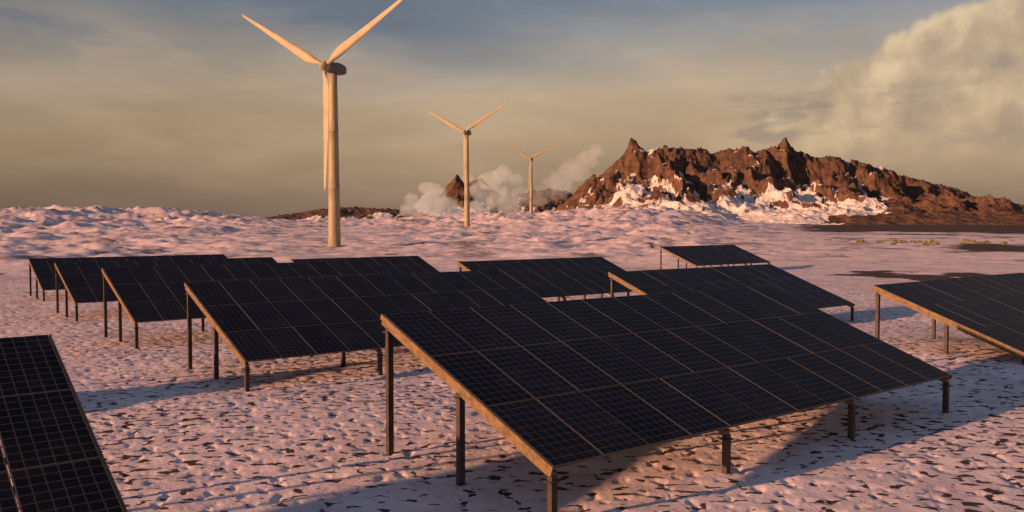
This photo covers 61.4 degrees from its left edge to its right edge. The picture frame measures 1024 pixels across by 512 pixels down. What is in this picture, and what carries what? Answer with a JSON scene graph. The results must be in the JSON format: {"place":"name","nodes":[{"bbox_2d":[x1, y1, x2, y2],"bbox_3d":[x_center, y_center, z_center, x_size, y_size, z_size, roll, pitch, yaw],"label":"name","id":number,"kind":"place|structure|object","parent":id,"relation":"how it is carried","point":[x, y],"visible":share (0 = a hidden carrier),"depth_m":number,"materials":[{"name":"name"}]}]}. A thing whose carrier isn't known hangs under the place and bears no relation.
{"place":"outdoors","nodes":[
{"label":"outdoors","id":0,"kind":"place"},
{"bbox_2d":[264,206,427,220],"bbox_3d":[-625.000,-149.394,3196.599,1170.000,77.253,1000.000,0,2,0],"label":"distant hill","id":1,"kind":"structure","parent":0,"point":[353,213],"depth_m":3204.83,"materials":[{"name":"brown stone"}]},
{"bbox_2d":[414,175,572,215],"bbox_3d":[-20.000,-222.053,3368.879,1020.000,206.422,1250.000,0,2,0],"label":"distant mountain","id":2,"kind":"structure","parent":0,"point":[484,196],"depth_m":3404.42,"materials":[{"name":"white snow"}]},
{"bbox_2d":[0,205,1023,511],"bbox_3d":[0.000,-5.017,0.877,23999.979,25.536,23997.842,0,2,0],"label":"snow ground","id":3,"kind":"structure","parent":0,"point":[172,431],"depth_m":23.96,"materials":[{"name":"white snow"}]},
{"bbox_2d":[0,334,127,511],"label":"solar panel array","id":4,"kind":"object","parent":3,"relation":"on","point":[53,460],"visible":1,"depth_m":12.36,"materials":[{"name":"black glass"}]},
{"bbox_2d":[28,254,226,300],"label":"solar panel array","id":5,"kind":"object","parent":3,"relation":"on","point":[43,269],"visible":0.28,"depth_m":65.95,"materials":[{"name":"black glass"}]},
{"bbox_2d":[54,257,276,320],"bbox_3d":[-20.806,2.058,54.902,13.900,3.471,5.709,-2,3,-38],"label":"solar panel array","id":6,"kind":"object","parent":3,"relation":"on","point":[83,282],"visible":0.35,"depth_m":52.63,"materials":[{"name":"black glass"}]},
{"bbox_2d":[101,260,379,348],"bbox_3d":[-12.256,2.342,43.004,13.900,3.706,5.709,-2,3,-38],"label":"solar panel array","id":7,"kind":"object","parent":3,"relation":"on","point":[149,294],"visible":0.56,"depth_m":41.10,"materials":[{"name":"black glass"}]},
{"bbox_2d":[241,0,402,246],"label":"wind turbine","id":8,"kind":"object","parent":3,"relation":"on","point":[330,92],"visible":0.96,"depth_m":206.00,"materials":[{"name":"paint"}]},
{"bbox_2d":[290,256,438,273],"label":"solar panel array","id":9,"kind":"object","parent":3,"relation":"on","point":[398,264],"visible":0.24,"depth_m":70.61,"materials":[{"name":"black glass"}]},
{"bbox_2d":[184,269,546,391],"bbox_3d":[-4.306,2.613,32.407,13.900,3.516,5.709,-2,3,-38],"label":"solar panel array","id":10,"kind":"object","parent":3,"relation":"on","point":[259,320],"visible":0.65,"depth_m":30.53,"materials":[{"name":"black glass"}]},
{"bbox_2d":[424,103,506,226],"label":"wind turbine","id":11,"kind":"object","parent":3,"relation":"on","point":[466,132],"visible":1,"depth_m":444.53,"materials":[{"name":"paint"}]},
{"bbox_2d":[503,140,559,212],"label":"wind turbine","id":12,"kind":"object","parent":3,"relation":"on","point":[530,178],"visible":0.94,"depth_m":721.93,"materials":[{"name":"paint"}]},
{"bbox_2d":[457,257,633,300],"bbox_3d":[3.241,1.983,57.147,12.750,3.397,5.709,-2,3,-38],"label":"solar panel array","id":13,"kind":"object","parent":3,"relation":"on","point":[558,278],"visible":0.59,"depth_m":56.87,"materials":[{"name":"black glass"}]},
{"bbox_2d":[380,285,951,511],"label":"solar panel array","id":14,"kind":"object","parent":3,"relation":"on","point":[546,388],"visible":0.96,"depth_m":18.91,"materials":[{"name":"black glass"}]},
{"bbox_2d":[659,245,770,268],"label":"solar panel array","id":15,"kind":"object","parent":3,"relation":"on","point":[706,255],"visible":0.9,"depth_m":103.33,"materials":[{"name":"black glass"}]},
{"bbox_2d":[608,264,854,320],"bbox_3d":[12.174,2.403,46.710,13.900,3.319,5.709,-2,3,-38],"label":"solar panel array","id":16,"kind":"object","parent":3,"relation":"on","point":[645,282],"visible":0.52,"depth_m":47.74,"materials":[{"name":"black glass"}]},
{"bbox_2d":[853,237,1007,245],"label":"shrubs","id":17,"kind":"object","parent":3,"relation":"on","point":[925,242],"visible":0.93,"depth_m":240.61,"materials":[{"name":"plant"}]},
{"bbox_2d":[872,273,1023,364],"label":"solar panel array","id":18,"kind":"object","parent":3,"relation":"on","point":[988,309],"visible":0.94,"depth_m":33.92,"materials":[{"name":"black glass"}]},
{"bbox_2d":[0,0,1023,217],"label":"sky","id":19,"kind":"structure","parent":0,"point":[182,104],"materials":[{"name":"grey"}]},
{"bbox_2d":[554,136,1023,224],"bbox_3d":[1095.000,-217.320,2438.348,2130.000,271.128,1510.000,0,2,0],"label":"rocky mountain","id":20,"kind":"structure","parent":0,"point":[783,181],"depth_m":2375.89,"materials":[{"name":"brown stone"}]}
]}

